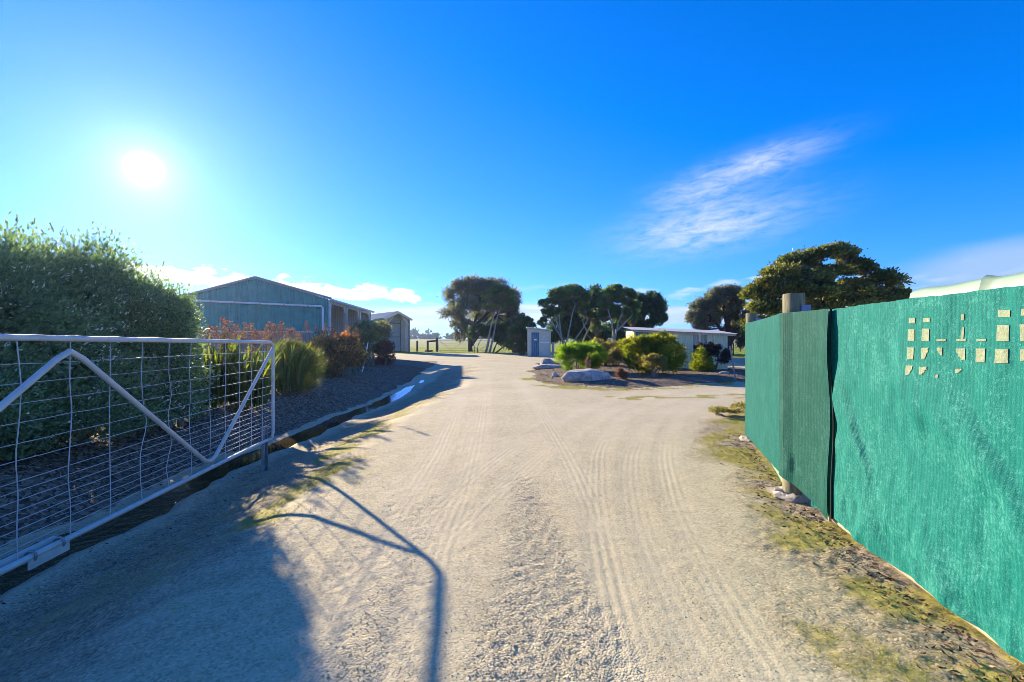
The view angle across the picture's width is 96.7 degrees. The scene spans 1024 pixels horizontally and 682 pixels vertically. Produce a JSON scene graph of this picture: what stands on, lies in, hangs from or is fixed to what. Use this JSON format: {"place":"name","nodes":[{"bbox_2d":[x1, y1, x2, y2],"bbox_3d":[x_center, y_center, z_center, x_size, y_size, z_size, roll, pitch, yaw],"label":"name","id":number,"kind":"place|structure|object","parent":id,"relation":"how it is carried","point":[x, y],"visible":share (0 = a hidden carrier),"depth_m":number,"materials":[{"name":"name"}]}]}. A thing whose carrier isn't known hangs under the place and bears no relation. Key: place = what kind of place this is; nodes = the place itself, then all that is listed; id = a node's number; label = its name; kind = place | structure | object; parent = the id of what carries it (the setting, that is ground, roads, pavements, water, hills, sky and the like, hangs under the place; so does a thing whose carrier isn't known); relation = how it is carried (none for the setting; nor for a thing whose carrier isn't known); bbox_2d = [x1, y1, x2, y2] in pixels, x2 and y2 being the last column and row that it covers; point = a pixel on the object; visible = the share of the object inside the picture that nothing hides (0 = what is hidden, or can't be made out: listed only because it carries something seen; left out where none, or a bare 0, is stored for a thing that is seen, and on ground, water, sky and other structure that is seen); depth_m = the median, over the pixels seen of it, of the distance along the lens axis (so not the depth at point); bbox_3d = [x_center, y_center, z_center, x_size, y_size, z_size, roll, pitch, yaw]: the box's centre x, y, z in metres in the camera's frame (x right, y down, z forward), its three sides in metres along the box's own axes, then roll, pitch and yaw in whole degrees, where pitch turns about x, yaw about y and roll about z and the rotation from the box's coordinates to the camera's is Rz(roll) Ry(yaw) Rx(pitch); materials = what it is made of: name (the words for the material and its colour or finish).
{"place":"outdoors","nodes":[
{"label":"outdoors","id":0,"kind":"place"},
{"bbox_2d":[0,334,274,575],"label":"farm gate","id":1,"kind":"structure","parent":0,"point":[41,552],"depth_m":3.89,"materials":[{"name":"metal"}]},
{"bbox_2d":[0,380,423,593],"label":"drain water","id":2,"kind":"structure","parent":0,"point":[163,504],"depth_m":5.92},
{"bbox_2d":[0,359,436,544],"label":"garden bed","id":3,"kind":"object","parent":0,"point":[301,398],"visible":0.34,"depth_m":7.04,"materials":[{"name":"brown soil"}]},
{"bbox_2d":[1,435,196,531],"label":"fallen twigs","id":4,"kind":"object","parent":3,"relation":"on","point":[85,484],"visible":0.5,"depth_m":5.68,"materials":[{"name":"brown wood"}]},
{"bbox_2d":[0,211,220,460],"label":"hedge shrub","id":5,"kind":"object","parent":3,"relation":"on","point":[79,292],"visible":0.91,"depth_m":6.61,"materials":[{"name":"green plant"}]},
{"bbox_2d":[193,317,251,409],"bbox_3d":[-6.654,0.465,10.036,1.672,1.971,1.629,0,0,0],"label":"strap leaf plant","id":6,"kind":"object","parent":3,"relation":"on","point":[217,391],"visible":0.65,"depth_m":9.81,"materials":[{"name":"green plant"}]},
{"bbox_2d":[215,322,285,411],"bbox_3d":[-5.956,0.562,10.419,1.569,1.994,1.629,0,0,34],"label":"strap leaf plant","id":7,"kind":"object","parent":3,"relation":"on","point":[256,364],"visible":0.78,"depth_m":10.08,"materials":[{"name":"green plant"}]},
{"bbox_2d":[197,330,312,364],"bbox_3d":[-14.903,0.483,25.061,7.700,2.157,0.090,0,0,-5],"label":"bush","id":8,"kind":"object","parent":3,"relation":"on","point":[306,336],"visible":0.12,"depth_m":25.12,"materials":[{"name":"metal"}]},
{"bbox_2d":[241,321,320,393],"bbox_3d":[-6.525,0.429,12.900,1.831,2.049,1.593,0,0,0],"label":"strap leaf plant","id":9,"kind":"object","parent":3,"relation":"on","point":[289,375],"visible":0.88,"depth_m":12.65,"materials":[{"name":"green plant"}]},
{"bbox_2d":[267,337,330,391],"bbox_3d":[-6.304,0.691,13.366,1.877,1.656,1.911,0,0,-43],"label":"feathery bush","id":10,"kind":"object","parent":3,"relation":"on","point":[309,371],"visible":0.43,"depth_m":13.27,"materials":[{"name":"green plant"}]},
{"bbox_2d":[306,323,359,375],"bbox_3d":[-7.291,0.348,18.689,2.105,2.113,1.976,0,0,16],"label":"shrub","id":11,"kind":"object","parent":3,"relation":"on","point":[319,330],"visible":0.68,"depth_m":18.41,"materials":[{"name":"red plant"}]},
{"bbox_2d":[306,330,371,378],"bbox_3d":[-6.932,0.509,17.830,2.563,1.900,2.043,0,0,38],"label":"orange bush","id":12,"kind":"object","parent":3,"relation":"on","point":[343,344],"visible":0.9,"depth_m":17.53,"materials":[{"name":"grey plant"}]},
{"bbox_2d":[338,318,393,363],"bbox_3d":[-8.114,0.026,25.932,3.333,2.701,2.423,0,0,0],"label":"grey shrub","id":13,"kind":"object","parent":3,"relation":"on","point":[375,332],"visible":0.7,"depth_m":25.65,"materials":[{"name":"green plant"}]},
{"bbox_2d":[372,338,395,364],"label":"red shrub","id":14,"kind":"object","parent":3,"relation":"on","point":[384,352],"visible":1,"depth_m":25.01,"materials":[{"name":"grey plant"}]},
{"bbox_2d":[0,353,874,681],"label":"driveway","id":15,"kind":"structure","parent":0,"point":[506,409],"depth_m":3.21,"materials":[{"name":"beige gravel"}]},
{"bbox_2d":[186,276,373,362],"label":"machinery shed","id":16,"kind":"structure","parent":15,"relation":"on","point":[258,303],"depth_m":26.71,"materials":[{"name":"metal"}]},
{"bbox_2d":[0,361,744,543],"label":"mulch chips","id":17,"kind":"object","parent":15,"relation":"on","point":[345,374],"visible":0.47,"depth_m":13.64,"materials":[{"name":"brown wood"}]},
{"bbox_2d":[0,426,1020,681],"bbox_3d":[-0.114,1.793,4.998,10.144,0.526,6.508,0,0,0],"label":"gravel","id":18,"kind":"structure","parent":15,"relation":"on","point":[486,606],"depth_m":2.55,"materials":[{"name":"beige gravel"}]},
{"bbox_2d":[526,327,552,355],"bbox_3d":[2.300,0.059,39.100,2.140,2.499,2.700,0,0,0],"label":"garden hut","id":19,"kind":"object","parent":15,"relation":"on","point":[538,341],"visible":0.99,"depth_m":38.00,"materials":[{"name":"grey paint"}]},
{"bbox_2d":[684,283,753,359],"bbox_3d":[15.353,-1.411,33.218,5.347,5.689,3.058,0,0,-26],"label":"sheoak tree","id":20,"kind":"object","parent":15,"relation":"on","point":[706,312],"visible":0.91,"depth_m":32.85,"materials":[{"name":"green plant"}]},
{"bbox_2d":[736,240,915,336],"bbox_3d":[20.262,-2.555,28.838,11.619,8.063,5.513,0,0,0],"label":"broad tree","id":21,"kind":"object","parent":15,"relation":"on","point":[817,284],"visible":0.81,"depth_m":28.21,"materials":[{"name":"green plant"}]},
{"bbox_2d":[0,347,1023,681],"bbox_3d":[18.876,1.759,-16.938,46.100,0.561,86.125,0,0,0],"label":"verge","id":22,"kind":"structure","parent":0,"point":[76,649],"depth_m":3.30,"materials":[{"name":"green plant"}]},
{"bbox_2d":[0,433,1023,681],"bbox_3d":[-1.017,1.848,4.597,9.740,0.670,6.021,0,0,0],"label":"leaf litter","id":23,"kind":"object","parent":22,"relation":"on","point":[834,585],"visible":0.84,"depth_m":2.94,"materials":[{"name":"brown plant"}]},
{"bbox_2d":[708,405,743,416],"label":"verge weed","id":24,"kind":"object","parent":22,"relation":"on","point":[717,410],"visible":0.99,"depth_m":9.32,"materials":[{"name":"green plant"}]},
{"bbox_2d":[727,400,744,409],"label":"verge weed","id":25,"kind":"object","parent":22,"relation":"on","point":[736,404],"visible":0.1,"depth_m":9.93,"materials":[{"name":"green plant"}]},
{"bbox_2d":[739,293,834,521],"bbox_3d":[3.180,0.691,5.533,0.458,2.327,3.703,0,0,21],"label":"screened fence","id":26,"kind":"object","parent":22,"relation":"on","point":[787,415],"visible":1,"depth_m":4.40,"materials":[{"name":"green fabric"}]},
{"bbox_2d":[811,285,1023,663],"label":"screened gate","id":27,"kind":"structure","parent":26,"relation":"attached to","point":[927,398],"depth_m":2.59,"materials":[{"name":"green fabric"}]},
{"bbox_2d":[909,272,1023,297],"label":"tarpaulin cover","id":28,"kind":"object","parent":22,"relation":"on","point":[986,282],"visible":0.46,"depth_m":4.14,"materials":[{"name":"white plastic"}]},
{"bbox_2d":[0,0,1023,338],"label":"sky","id":29,"kind":"structure","parent":0,"point":[376,156],"materials":[{"name":"blue"}]},
{"bbox_2d":[393,339,744,357],"bbox_3d":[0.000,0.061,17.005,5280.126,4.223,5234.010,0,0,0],"label":"field","id":30,"kind":"structure","parent":0,"point":[450,343],"depth_m":75.22,"materials":[{"name":"green plant"}]},
{"bbox_2d":[371,311,412,351],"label":"shed","id":31,"kind":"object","parent":30,"relation":"on","point":[400,323],"visible":0.56,"depth_m":50.72,"materials":[{"name":"metal"}]},
{"bbox_2d":[418,333,426,338],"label":"tree","id":32,"kind":"object","parent":30,"relation":"on","point":[423,335],"visible":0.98,"depth_m":360.18,"materials":[{"name":"plant"}]},
{"bbox_2d":[425,338,437,351],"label":"strainer assembly","id":33,"kind":"object","parent":30,"relation":"on","point":[436,341],"visible":0.87,"depth_m":49.88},
{"bbox_2d":[435,273,522,351],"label":"sheoak tree","id":34,"kind":"object","parent":30,"relation":"on","point":[474,287],"visible":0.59,"depth_m":49.24,"materials":[{"name":"green plant"}]},
{"bbox_2d":[467,322,491,352],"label":"bushy shrub","id":35,"kind":"object","parent":30,"relation":"on","point":[481,330],"visible":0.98,"depth_m":46.33,"materials":[{"name":"green plant"}]},
{"bbox_2d":[480,283,518,352],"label":"tea tree","id":36,"kind":"object","parent":30,"relation":"on","point":[498,297],"visible":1,"depth_m":45.90,"materials":[{"name":"green plant"}]},
{"bbox_2d":[486,317,514,352],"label":"bushy tree","id":37,"kind":"object","parent":30,"relation":"on","point":[501,336],"visible":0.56,"depth_m":46.69,"materials":[{"name":"green plant"}]},
{"bbox_2d":[503,312,536,354],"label":"conifer shrub","id":38,"kind":"object","parent":30,"relation":"on","point":[518,329],"visible":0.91,"depth_m":40.99,"materials":[{"name":"green plant"}]},
{"bbox_2d":[537,282,592,343],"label":"tea tree","id":39,"kind":"object","parent":30,"relation":"on","point":[572,297],"visible":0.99,"depth_m":43.94,"materials":[{"name":"green plant"}]},
{"bbox_2d":[410,327,736,338],"bbox_3d":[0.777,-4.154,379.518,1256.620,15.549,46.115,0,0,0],"label":"tree line","id":40,"kind":"object","parent":30,"relation":"on","point":[435,335],"visible":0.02,"depth_m":375.39,"materials":[{"name":"green plant"}]},
{"bbox_2d":[546,283,619,343],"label":"dark tree","id":41,"kind":"object","parent":30,"relation":"on","point":[577,325],"visible":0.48,"depth_m":53.05,"materials":[{"name":"green plant"}]},
{"bbox_2d":[577,308,601,341],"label":"twisted tree","id":42,"kind":"object","parent":30,"relation":"on","point":[595,326],"visible":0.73,"depth_m":45.45,"materials":[{"name":"green plant"}]},
{"bbox_2d":[595,283,642,350],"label":"tea tree","id":43,"kind":"object","parent":30,"relation":"on","point":[610,295],"visible":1,"depth_m":43.05,"materials":[{"name":"green plant"}]},
{"bbox_2d":[611,290,669,340],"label":"dark tree","id":44,"kind":"object","parent":30,"relation":"on","point":[654,303],"visible":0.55,"depth_m":46.55,"materials":[{"name":"green plant"}]},
{"bbox_2d":[624,327,738,368],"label":"corrugated shed","id":45,"kind":"structure","parent":30,"relation":"on","point":[689,338],"depth_m":22.86,"materials":[{"name":"metal"}]},
{"bbox_2d":[527,361,744,387],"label":"garden island","id":46,"kind":"structure","parent":0,"point":[654,382],"depth_m":17.99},
{"bbox_2d":[532,364,561,369],"bbox_3d":[1.825,1.387,23.555,1.550,0.398,0.912,0,0,0],"label":"boulder","id":47,"kind":"object","parent":46,"relation":"on","point":[542,366],"visible":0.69,"depth_m":23.25,"materials":[{"name":"stone"}]},
{"bbox_2d":[540,358,554,363],"bbox_3d":[2.136,1.365,27.182,0.976,0.675,0.834,0,0,0],"label":"boulder","id":48,"kind":"object","parent":46,"relation":"on","point":[547,361],"visible":0.59,"depth_m":26.92,"materials":[{"name":"stone"}]},
{"bbox_2d":[552,338,608,370],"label":"bright shrub","id":49,"kind":"object","parent":46,"relation":"on","point":[577,352],"visible":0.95,"depth_m":20.83,"materials":[{"name":"green plant"}]},
{"bbox_2d":[561,368,610,381],"bbox_3d":[2.767,1.391,16.974,1.890,0.715,1.063,0,0,0],"label":"boulder","id":50,"kind":"object","parent":46,"relation":"on","point":[588,374],"visible":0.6,"depth_m":16.60,"materials":[{"name":"stone"}]},
{"bbox_2d":[584,356,590,368],"bbox_3d":[3.066,1.020,18.425,0.309,0.899,0.243,0,0,0],"label":"dry sapling","id":51,"kind":"object","parent":46,"relation":"on","point":[587,361],"visible":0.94,"depth_m":18.40,"materials":[{"name":"plant"}]},
{"bbox_2d":[589,337,623,364],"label":"hedge bush","id":52,"kind":"object","parent":46,"relation":"on","point":[617,355],"visible":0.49,"depth_m":24.90,"materials":[{"name":"green plant"}]},
{"bbox_2d":[614,367,630,379],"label":"dry plant","id":53,"kind":"object","parent":46,"relation":"on","point":[621,373],"visible":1,"depth_m":16.76,"materials":[{"name":"brown plant"}]},
{"bbox_2d":[618,329,688,374],"bbox_3d":[6.140,0.458,19.924,3.211,2.048,2.172,0,0,0],"label":"shrub","id":54,"kind":"object","parent":46,"relation":"on","point":[659,343],"visible":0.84,"depth_m":19.48,"materials":[{"name":"green plant"}]},
{"bbox_2d":[639,353,669,376],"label":"shrub","id":55,"kind":"object","parent":46,"relation":"on","point":[650,361],"visible":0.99,"depth_m":17.91,"materials":[{"name":"green plant"}]},
{"bbox_2d":[688,344,717,371],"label":"green shrub","id":56,"kind":"object","parent":46,"relation":"on","point":[699,362],"visible":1,"depth_m":20.81,"materials":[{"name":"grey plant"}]},
{"bbox_2d":[693,340,732,370],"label":"dark shrub","id":57,"kind":"object","parent":46,"relation":"on","point":[724,353],"visible":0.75,"depth_m":21.11,"materials":[{"name":"grey plant"}]},
{"bbox_2d":[729,346,736,380],"bbox_3d":[8.509,0.907,17.526,0.279,1.439,0.055,0,0,13],"label":"star picket","id":58,"kind":"object","parent":46,"relation":"on","point":[732,362],"visible":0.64,"depth_m":17.51,"materials":[{"name":"metal"}]}
]}

